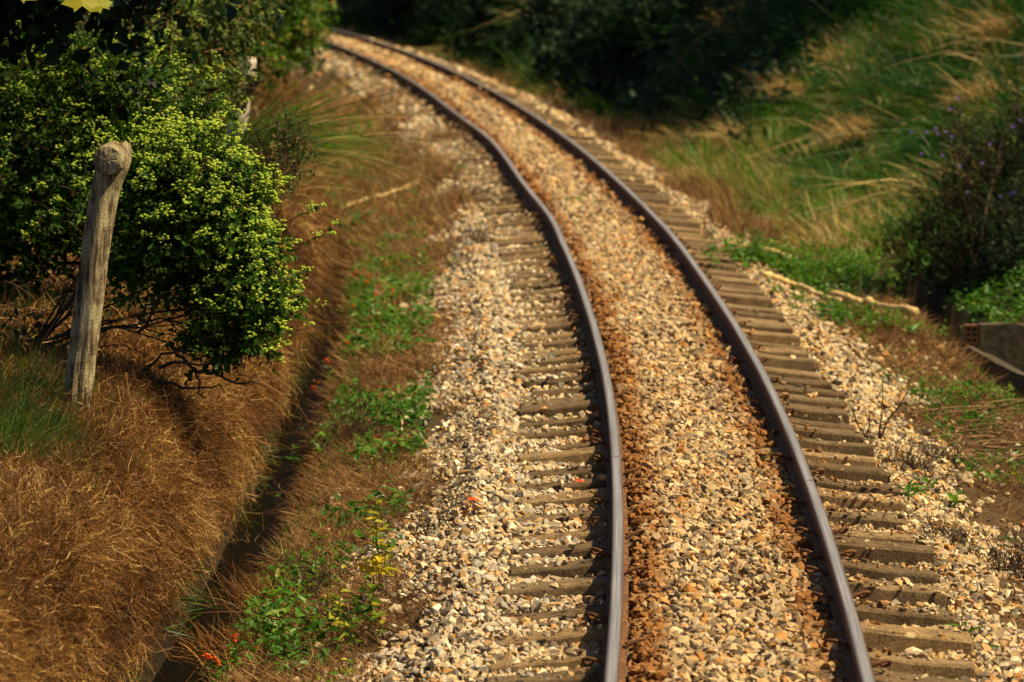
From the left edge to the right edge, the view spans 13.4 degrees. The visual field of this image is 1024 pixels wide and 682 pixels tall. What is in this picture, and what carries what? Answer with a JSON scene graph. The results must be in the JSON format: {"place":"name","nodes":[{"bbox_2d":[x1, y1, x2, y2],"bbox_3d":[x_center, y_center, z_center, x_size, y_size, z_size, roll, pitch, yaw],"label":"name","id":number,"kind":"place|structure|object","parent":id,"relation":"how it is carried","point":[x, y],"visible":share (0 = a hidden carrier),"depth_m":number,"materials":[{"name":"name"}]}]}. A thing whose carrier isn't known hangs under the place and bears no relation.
{"place":"outdoors","nodes":[
{"label":"outdoors","id":0,"kind":"place"},
{"bbox_2d":[153,261,347,681],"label":"ditch water","id":1,"kind":"structure","parent":0,"point":[238,555],"depth_m":28.06,"materials":[{"name":"black liquid"}]},
{"bbox_2d":[0,0,1023,681],"bbox_3d":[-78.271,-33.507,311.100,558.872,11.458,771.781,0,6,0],"label":"ground","id":2,"kind":"structure","parent":0,"point":[954,316],"depth_m":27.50,"materials":[{"name":"plant"}]},
{"bbox_2d":[0,251,171,378],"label":"branches","id":3,"kind":"object","parent":2,"relation":"on","point":[53,323],"visible":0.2,"depth_m":26.39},
{"bbox_2d":[0,195,180,379],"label":"creeper leaves","id":4,"kind":"object","parent":2,"relation":"on","point":[38,316],"visible":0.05,"depth_m":26.06,"materials":[{"name":"green plant"}]},
{"bbox_2d":[63,141,131,414],"bbox_3d":[-2.231,-0.297,23.291,0.394,1.552,0.293,0,6,0],"label":"fence post","id":5,"kind":"object","parent":2,"relation":"on","point":[112,161],"visible":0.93,"depth_m":23.25,"materials":[{"name":"brown wood"}]},
{"bbox_2d":[0,0,241,93],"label":"broadleaf tree","id":6,"kind":"object","parent":2,"relation":"on","point":[36,17],"visible":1,"depth_m":26.18,"materials":[{"name":"green plant"}]},
{"bbox_2d":[0,6,249,303],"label":"flowering shrub","id":7,"kind":"object","parent":2,"relation":"on","point":[44,180],"visible":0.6,"depth_m":28.11,"materials":[{"name":"green plant"}]},
{"bbox_2d":[77,0,284,146],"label":"twiggy shrub","id":8,"kind":"object","parent":2,"relation":"on","point":[223,43],"visible":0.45,"depth_m":32.63,"materials":[{"name":"green plant"}]},
{"bbox_2d":[33,85,340,399],"bbox_3d":[-1.991,-0.612,25.425,1.084,1.762,2.249,-5,8,-40],"label":"flowering shrub","id":9,"kind":"object","parent":2,"relation":"on","point":[190,215],"visible":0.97,"depth_m":25.01,"materials":[{"name":"green plant"}]},
{"bbox_2d":[0,61,375,681],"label":"dry grass","id":10,"kind":"structure","parent":2,"relation":"on","point":[228,422],"depth_m":23.22,"materials":[{"name":"plant"}]},
{"bbox_2d":[0,176,377,681],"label":"green grass","id":11,"kind":"structure","parent":2,"relation":"on","point":[18,422],"depth_m":23.30,"materials":[{"name":"plant"}]},
{"bbox_2d":[101,0,295,63],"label":"dense shrub","id":12,"kind":"object","parent":2,"relation":"on","point":[276,27],"visible":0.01,"depth_m":45.81,"materials":[{"name":"green plant"}]},
{"bbox_2d":[175,560,330,632],"bbox_3d":[-1.278,1.405,23.265,1.046,0.594,0.996,0,6,0],"label":"grass tussock","id":13,"kind":"object","parent":2,"relation":"on","point":[254,586],"depth_m":23.19,"materials":[{"name":"plant"}]},
{"bbox_2d":[231,98,330,218],"bbox_3d":[-1.695,-0.972,30.178,0.798,1.458,1.046,-2,6,-18],"label":"thorny shrub","id":14,"kind":"object","parent":2,"relation":"on","point":[276,154],"visible":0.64,"depth_m":29.98,"materials":[{"name":"green plant"}]},
{"bbox_2d":[228,0,341,105],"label":"dense shrub","id":15,"kind":"object","parent":2,"relation":"on","point":[289,45],"visible":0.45,"depth_m":55.40,"materials":[{"name":"green plant"}]},
{"bbox_2d":[262,525,365,603],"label":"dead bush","id":16,"kind":"object","parent":2,"relation":"on","point":[323,575],"visible":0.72,"depth_m":23.22,"materials":[{"name":"plant"}]},
{"bbox_2d":[263,107,367,203],"bbox_3d":[-1.753,-1.404,36.003,1.319,1.043,0.931,0,6,0],"label":"grass tussock","id":17,"kind":"object","parent":2,"relation":"on","point":[311,185],"depth_m":35.93,"materials":[{"name":"plant"}]},
{"bbox_2d":[296,367,401,453],"bbox_3d":[-1.141,0.683,29.929,0.765,1.035,1.092,0,6,0],"label":"dead bush","id":18,"kind":"object","parent":2,"relation":"on","point":[354,425],"visible":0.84,"depth_m":29.87,"materials":[{"name":"plant"}]},
{"bbox_2d":[322,178,390,215],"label":"grass tussock","id":19,"kind":"object","parent":2,"relation":"on","point":[352,208],"depth_m":48.95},
{"bbox_2d":[327,575,386,649],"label":"yellow leaved weed","id":20,"kind":"object","parent":2,"relation":"on","point":[366,607],"visible":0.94,"depth_m":21.38,"materials":[{"name":"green plant"}]},
{"bbox_2d":[321,316,394,389],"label":"flowering weed","id":21,"kind":"object","parent":2,"relation":"on","point":[368,343],"visible":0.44,"depth_m":35.14,"materials":[{"name":"green plant"}]},
{"bbox_2d":[321,565,395,631],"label":"yellow leaved weed","id":22,"kind":"object","parent":2,"relation":"on","point":[329,617],"visible":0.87,"depth_m":22.07,"materials":[{"name":"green plant"}]},
{"bbox_2d":[219,25,522,301],"bbox_3d":[-1.251,-1.504,36.987,2.476,2.583,2.378,4,7,36],"label":"grass tussock","id":23,"kind":"object","parent":2,"relation":"on","point":[328,145],"depth_m":36.81,"materials":[{"name":"plant"}]},
{"bbox_2d":[303,269,454,345],"bbox_3d":[-1.505,-0.555,38.969,1.440,1.642,1.617,5,8,38],"label":"flowering weed","id":24,"kind":"object","parent":2,"relation":"on","point":[371,299],"visible":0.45,"depth_m":38.96,"materials":[{"name":"green plant"}]},
{"bbox_2d":[357,499,401,598],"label":"yellow leaved weed","id":25,"kind":"object","parent":2,"relation":"on","point":[374,567],"visible":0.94,"depth_m":22.29,"materials":[{"name":"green plant"}]},
{"bbox_2d":[333,76,431,111],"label":"grass tussock","id":26,"kind":"object","parent":2,"relation":"on","point":[375,94],"depth_m":71.17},
{"bbox_2d":[331,248,457,316],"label":"flowering weed","id":27,"kind":"object","parent":2,"relation":"on","point":[392,277],"visible":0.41,"depth_m":41.36,"materials":[{"name":"green plant"}]},
{"bbox_2d":[394,109,490,143],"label":"grass tussock","id":28,"kind":"object","parent":2,"relation":"on","point":[442,136],"depth_m":59.98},
{"bbox_2d":[401,485,483,539],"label":"dead bush","id":29,"kind":"object","parent":2,"relation":"on","point":[424,524],"visible":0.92,"depth_m":24.32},
{"bbox_2d":[401,187,510,220],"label":"grass tussock","id":30,"kind":"object","parent":2,"relation":"on","point":[452,209],"depth_m":46.95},
{"bbox_2d":[444,0,522,55],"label":"evergreen shrub","id":31,"kind":"object","parent":2,"relation":"on","point":[477,15],"visible":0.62,"depth_m":92.97,"materials":[{"name":"green plant"}]},
{"bbox_2d":[478,17,541,73],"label":"evergreen shrub","id":32,"kind":"object","parent":2,"relation":"on","point":[499,45],"visible":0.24,"depth_m":88.41,"materials":[{"name":"green plant"}]},
{"bbox_2d":[500,0,589,84],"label":"evergreen shrub","id":33,"kind":"object","parent":2,"relation":"on","point":[540,17],"visible":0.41,"depth_m":84.88,"materials":[{"name":"green plant"}]},
{"bbox_2d":[527,17,581,87],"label":"evergreen shrub","id":34,"kind":"object","parent":2,"relation":"on","point":[545,51],"visible":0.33,"depth_m":81.12,"materials":[{"name":"green plant"}]},
{"bbox_2d":[547,0,633,90],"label":"evergreen shrub","id":35,"kind":"object","parent":2,"relation":"on","point":[578,20],"visible":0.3,"depth_m":77.87,"materials":[{"name":"green plant"}]},
{"bbox_2d":[489,211,700,229],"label":"sleeper","id":36,"kind":"object","parent":2,"relation":"on","point":[685,224],"visible":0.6,"depth_m":44.76,"materials":[{"name":"wood"}]},
{"bbox_2d":[493,219,706,234],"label":"sleeper","id":37,"kind":"object","parent":2,"relation":"on","point":[675,229],"visible":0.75,"depth_m":44.19,"materials":[{"name":"wood"}]},
{"bbox_2d":[490,232,712,246],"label":"sleeper","id":38,"kind":"object","parent":2,"relation":"on","point":[530,242],"visible":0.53,"depth_m":42.44,"materials":[{"name":"wood"}]},
{"bbox_2d":[566,108,664,139],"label":"grass tussock","id":39,"kind":"object","parent":2,"relation":"on","point":[618,129],"depth_m":64.30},
{"bbox_2d":[500,245,731,263],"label":"sleeper","id":40,"kind":"object","parent":2,"relation":"on","point":[696,256],"visible":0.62,"depth_m":40.76,"materials":[{"name":"wood"}]},
{"bbox_2d":[502,252,737,271],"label":"sleeper","id":41,"kind":"object","parent":2,"relation":"on","point":[728,267],"visible":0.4,"depth_m":40.14,"materials":[{"name":"wood"}]},
{"bbox_2d":[223,62,1023,681],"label":"ground cover","id":42,"kind":"object","parent":2,"relation":"on","point":[423,394],"visible":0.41,"depth_m":31.25,"materials":[{"name":"green plant"}]},
{"bbox_2d":[139,609,315,681],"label":"grass tussock","id":43,"kind":"object","parent":42,"relation":"on","point":[210,646],"depth_m":21.77,"materials":[{"name":"plant"}]},
{"bbox_2d":[506,262,749,280],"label":"sleeper","id":44,"kind":"object","parent":2,"relation":"on","point":[710,272],"visible":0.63,"depth_m":38.99,"materials":[{"name":"wood"}]},
{"bbox_2d":[509,274,759,291],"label":"sleeper","id":45,"kind":"object","parent":2,"relation":"on","point":[537,286],"visible":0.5,"depth_m":37.82,"materials":[{"name":"wood"},{"name":"steel"}]},
{"bbox_2d":[511,268,757,286],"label":"sleeper","id":46,"kind":"object","parent":2,"relation":"on","point":[737,281],"visible":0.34,"depth_m":38.41,"materials":[{"name":"wood"}]},
{"bbox_2d":[510,279,764,297],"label":"sleeper","id":47,"kind":"object","parent":2,"relation":"on","point":[721,289],"visible":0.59,"depth_m":37.19,"materials":[{"name":"wood"}]},
{"bbox_2d":[512,284,771,307],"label":"sleeper","id":48,"kind":"object","parent":2,"relation":"on","point":[749,300],"visible":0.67,"depth_m":36.60,"materials":[{"name":"wood"}]},
{"bbox_2d":[585,0,703,60],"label":"evergreen shrub","id":49,"kind":"object","parent":2,"relation":"on","point":[631,36],"visible":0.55,"depth_m":72.83,"materials":[{"name":"green plant"}]},
{"bbox_2d":[513,295,777,313],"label":"sleeper","id":50,"kind":"object","parent":2,"relation":"on","point":[570,306],"visible":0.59,"depth_m":35.97,"materials":[{"name":"wood"}]},
{"bbox_2d":[516,302,781,320],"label":"sleeper","id":51,"kind":"object","parent":2,"relation":"on","point":[776,317],"visible":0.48,"depth_m":35.38,"materials":[{"name":"wood"}]},
{"bbox_2d":[516,309,786,325],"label":"sleeper","id":52,"kind":"object","parent":2,"relation":"on","point":[568,319],"visible":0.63,"depth_m":34.85,"materials":[{"name":"wood"},{"name":"steel"}]},
{"bbox_2d":[519,313,792,333],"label":"sleeper","id":53,"kind":"object","parent":2,"relation":"on","point":[566,327],"visible":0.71,"depth_m":34.19,"materials":[{"name":"wood"}]},
{"bbox_2d":[519,321,799,345],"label":"sleeper","id":54,"kind":"object","parent":2,"relation":"on","point":[775,338],"visible":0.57,"depth_m":33.58,"materials":[{"name":"wood"}]},
{"bbox_2d":[516,339,808,357],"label":"sleeper","id":55,"kind":"object","parent":2,"relation":"on","point":[788,352],"visible":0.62,"depth_m":32.36,"materials":[{"name":"wood"}]},
{"bbox_2d":[519,331,807,350],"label":"sleeper","id":56,"kind":"object","parent":2,"relation":"on","point":[569,343],"visible":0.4,"depth_m":32.95,"materials":[{"name":"wood"}]},
{"bbox_2d":[518,343,817,371],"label":"sleeper","id":57,"kind":"object","parent":2,"relation":"on","point":[798,363],"visible":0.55,"depth_m":31.77,"materials":[{"name":"wood"}]},
{"bbox_2d":[516,354,821,379],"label":"sleeper","id":58,"kind":"object","parent":2,"relation":"on","point":[571,368],"visible":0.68,"depth_m":31.17,"materials":[{"name":"wood"},{"name":"steel"}]},
{"bbox_2d":[329,0,1023,259],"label":"bank grass","id":59,"kind":"structure","parent":2,"relation":"on","point":[904,148],"depth_m":55.03,"materials":[{"name":"plant"}]},
{"bbox_2d":[315,0,844,151],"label":"undergrowth","id":60,"kind":"object","parent":59,"relation":"on","point":[719,73],"visible":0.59,"depth_m":67.57,"materials":[{"name":"green plant"}]},
{"bbox_2d":[739,60,825,107],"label":"grass tussock","id":61,"kind":"object","parent":59,"relation":"in","point":[792,84],"depth_m":61.08,"materials":[{"name":"plant"}]},
{"bbox_2d":[800,103,895,159],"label":"grass tussock","id":62,"kind":"object","parent":59,"relation":"in","point":[855,129],"depth_m":54.10,"materials":[{"name":"plant"}]},
{"bbox_2d":[522,366,831,389],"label":"sleeper","id":63,"kind":"object","parent":2,"relation":"on","point":[583,378],"visible":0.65,"depth_m":30.58,"materials":[{"name":"wood"},{"name":"steel"}]},
{"bbox_2d":[520,385,844,408],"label":"sleeper","id":64,"kind":"object","parent":2,"relation":"on","point":[817,401],"visible":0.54,"depth_m":29.39,"materials":[{"name":"wood"}]},
{"bbox_2d":[517,391,848,423],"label":"sleeper","id":65,"kind":"object","parent":2,"relation":"on","point":[813,413],"visible":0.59,"depth_m":28.80,"materials":[{"name":"wood"},{"name":"steel"}]},
{"bbox_2d":[519,407,856,429],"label":"sleeper","id":66,"kind":"object","parent":2,"relation":"on","point":[586,420],"visible":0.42,"depth_m":28.21,"materials":[{"name":"wood"}]},
{"bbox_2d":[302,35,628,681],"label":"rail","id":67,"kind":"object","parent":66,"relation":"on","point":[614,658],"visible":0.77,"depth_m":27.62,"materials":[{"name":"metal"}]},
{"bbox_2d":[531,376,845,399],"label":"sleeper","id":68,"kind":"object","parent":2,"relation":"on","point":[779,387],"visible":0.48,"depth_m":29.98,"materials":[{"name":"wood"}]},
{"bbox_2d":[301,23,875,681],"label":"rail","id":69,"kind":"object","parent":68,"relation":"on","point":[849,631],"visible":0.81,"depth_m":28.55,"materials":[{"name":"metal"}]},
{"bbox_2d":[520,424,864,442],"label":"sleeper","id":70,"kind":"object","parent":2,"relation":"on","point":[834,434],"visible":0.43,"depth_m":27.59,"materials":[{"name":"wood"}]},
{"bbox_2d":[516,437,875,466],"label":"sleeper","id":71,"kind":"object","parent":2,"relation":"on","point":[578,456],"visible":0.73,"depth_m":26.36,"materials":[{"name":"wood"}]},
{"bbox_2d":[522,429,873,456],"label":"sleeper","id":72,"kind":"object","parent":2,"relation":"on","point":[859,449],"visible":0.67,"depth_m":26.94,"materials":[{"name":"wood"},{"name":"steel"}]},
{"bbox_2d":[523,453,890,483],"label":"sleeper","id":73,"kind":"object","parent":2,"relation":"on","point":[859,473],"visible":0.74,"depth_m":25.77,"materials":[{"name":"wood"},{"name":"steel"}]},
{"bbox_2d":[514,497,906,529],"bbox_3d":[1.075,1.022,24.008,2.195,0.326,0.258,-1,8,1],"label":"sleeper","id":74,"kind":"object","parent":2,"relation":"on","point":[876,520],"visible":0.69,"depth_m":23.92,"materials":[{"name":"wood"},{"name":"steel"}]},
{"bbox_2d":[517,478,906,512],"bbox_3d":[1.127,0.940,24.632,2.197,0.327,0.256,0,7,0],"label":"sleeper","id":75,"kind":"object","parent":2,"relation":"on","point":[576,499],"visible":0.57,"depth_m":24.53,"materials":[{"name":"wood"}]},
{"bbox_2d":[523,468,900,495],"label":"sleeper","id":76,"kind":"object","parent":2,"relation":"on","point":[596,483],"visible":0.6,"depth_m":25.15,"materials":[{"name":"wood"}]},
{"bbox_2d":[512,516,914,543],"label":"sleeper","id":77,"kind":"object","parent":2,"relation":"on","point":[595,533],"visible":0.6,"depth_m":23.28,"materials":[{"name":"wood"}]},
{"bbox_2d":[507,547,940,584],"bbox_3d":[1.075,1.212,22.092,2.208,0.333,0.268,0,4,3],"label":"sleeper","id":78,"kind":"object","parent":2,"relation":"on","point":[579,569],"visible":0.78,"depth_m":22.02,"materials":[{"name":"wood"},{"name":"steel"}]},
{"bbox_2d":[501,565,947,607],"bbox_3d":[1.045,1.269,21.494,2.201,0.332,0.265,0,6,0],"label":"sleeper","id":79,"kind":"object","parent":2,"relation":"on","point":[891,591],"visible":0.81,"depth_m":21.39,"materials":[{"name":"wood"},{"name":"steel"}]},
{"bbox_2d":[517,526,934,566],"bbox_3d":[1.116,1.137,22.744,2.191,0.333,0.255,-1,7,1],"label":"sleeper","id":80,"kind":"object","parent":2,"relation":"on","point":[907,554],"visible":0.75,"depth_m":22.65,"materials":[{"name":"wood"},{"name":"steel"}]},
{"bbox_2d":[687,115,764,154],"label":"grass tussock","id":81,"kind":"object","parent":2,"relation":"on","point":[735,130],"depth_m":60.19,"materials":[{"name":"plant"}]},
{"bbox_2d":[502,590,955,627],"bbox_3d":[1.018,1.359,20.809,2.197,0.328,0.256,-1,6,2],"label":"sleeper","id":82,"kind":"object","parent":2,"relation":"on","point":[908,617],"visible":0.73,"depth_m":20.70,"materials":[{"name":"wood"},{"name":"steel"}]},
{"bbox_2d":[486,656,975,681],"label":"sleeper","id":83,"kind":"object","parent":2,"relation":"on","point":[894,676],"visible":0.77,"depth_m":18.89,"materials":[{"name":"wood"},{"name":"steel"}]},
{"bbox_2d":[487,637,975,679],"bbox_3d":[0.975,1.485,19.441,2.195,0.332,0.259,0,5,1],"label":"sleeper","id":84,"kind":"object","parent":2,"relation":"on","point":[944,668],"visible":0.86,"depth_m":19.35,"materials":[{"name":"wood"},{"name":"steel"}]},
{"bbox_2d":[660,170,802,215],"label":"grass tussock","id":85,"kind":"object","parent":2,"relation":"on","point":[732,193],"depth_m":50.49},
{"bbox_2d":[500,612,973,655],"bbox_3d":[1.033,1.410,20.116,2.195,0.326,0.258,0,7,2],"label":"sleeper","id":86,"kind":"object","parent":2,"relation":"on","point":[879,637],"visible":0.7,"depth_m":20.02,"materials":[{"name":"wood"}]},
{"bbox_2d":[705,229,852,287],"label":"weed","id":87,"kind":"object","parent":2,"relation":"on","point":[736,254],"visible":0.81,"depth_m":40.95,"materials":[{"name":"green plant"}]},
{"bbox_2d":[758,270,841,303],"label":"dead stalk","id":88,"kind":"object","parent":2,"relation":"on","point":[784,281],"visible":0.77,"depth_m":39.52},
{"bbox_2d":[725,203,876,243],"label":"grass tussock","id":89,"kind":"object","parent":2,"relation":"on","point":[786,225],"depth_m":46.81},
{"bbox_2d":[700,222,906,295],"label":"weed","id":90,"kind":"object","parent":2,"relation":"on","point":[830,269],"visible":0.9,"depth_m":41.16,"materials":[{"name":"green plant"}]},
{"bbox_2d":[760,0,862,68],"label":"grass tussock","id":91,"kind":"object","parent":2,"relation":"on","point":[821,26],"depth_m":63.03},
{"bbox_2d":[779,231,923,304],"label":"weed","id":92,"kind":"object","parent":2,"relation":"on","point":[855,268],"visible":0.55,"depth_m":42.12,"materials":[{"name":"green plant"}]},
{"bbox_2d":[759,268,947,336],"bbox_3d":[2.803,-0.306,37.301,1.397,0.501,2.108,-4,7,-33],"label":"weed","id":93,"kind":"object","parent":2,"relation":"on","point":[822,306],"visible":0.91,"depth_m":37.06,"materials":[{"name":"green plant"}]},
{"bbox_2d":[827,290,918,314],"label":"dead stalk","id":94,"kind":"object","parent":2,"relation":"on","point":[837,293],"visible":0.58,"depth_m":39.38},
{"bbox_2d":[845,8,939,70],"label":"grass tussock","id":95,"kind":"object","parent":2,"relation":"on","point":[894,45],"depth_m":58.32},
{"bbox_2d":[875,434,946,479],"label":"dead bush","id":96,"kind":"object","parent":2,"relation":"on","point":[908,460],"visible":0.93,"depth_m":26.50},
{"bbox_2d":[861,76,1023,316],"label":"purple flowered bush","id":97,"kind":"object","parent":2,"relation":"on","point":[965,204],"visible":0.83,"depth_m":40.63,"materials":[{"name":"green plant"}]},
{"bbox_2d":[907,435,981,470],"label":"dead bush","id":98,"kind":"object","parent":2,"relation":"on","point":[954,454],"visible":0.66,"depth_m":28.08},
{"bbox_2d":[917,511,983,556],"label":"dead bush","id":99,"kind":"object","parent":2,"relation":"on","point":[960,535],"visible":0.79,"depth_m":23.59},
{"bbox_2d":[881,368,1023,416],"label":"weed","id":100,"kind":"object","parent":2,"relation":"on","point":[922,382],"visible":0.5,"depth_m":32.18,"materials":[{"name":"green plant"}]},
{"bbox_2d":[907,398,1023,463],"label":"stick litter","id":101,"kind":"object","parent":2,"relation":"on","point":[976,444],"visible":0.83,"depth_m":29.72,"materials":[{"name":"wood"}]},
{"bbox_2d":[912,0,1023,68],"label":"grass tussock","id":102,"kind":"object","parent":2,"relation":"on","point":[991,21],"depth_m":53.72,"materials":[{"name":"plant"}]},
{"bbox_2d":[915,63,1022,122],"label":"grass tussock","id":103,"kind":"object","parent":2,"relation":"on","point":[969,90],"depth_m":50.42,"materials":[{"name":"plant"}]},
{"bbox_2d":[959,322,1023,371],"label":"block wall","id":104,"kind":"structure","parent":2,"relation":"on","point":[1004,342],"depth_m":36.65,"materials":[{"name":"concrete"}]},
{"bbox_2d":[960,157,1023,287],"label":"dark bush","id":105,"kind":"object","parent":2,"relation":"on","point":[1006,241],"visible":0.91,"depth_m":39.97,"materials":[{"name":"green plant"}]},
{"bbox_2d":[964,345,1023,404],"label":"drain wall","id":106,"kind":"structure","parent":2,"relation":"on","point":[1015,377],"depth_m":34.66,"materials":[{"name":"concrete"}]},
{"bbox_2d":[968,520,1023,577],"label":"dead bush","id":107,"kind":"object","parent":2,"relation":"on","point":[1012,562],"visible":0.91,"depth_m":23.11,"materials":[{"name":"plant"}]},
{"bbox_2d":[224,28,1023,681],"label":"gravel","id":108,"kind":"structure","parent":0,"point":[634,294],"depth_m":25.70,"materials":[{"name":"gravel"}]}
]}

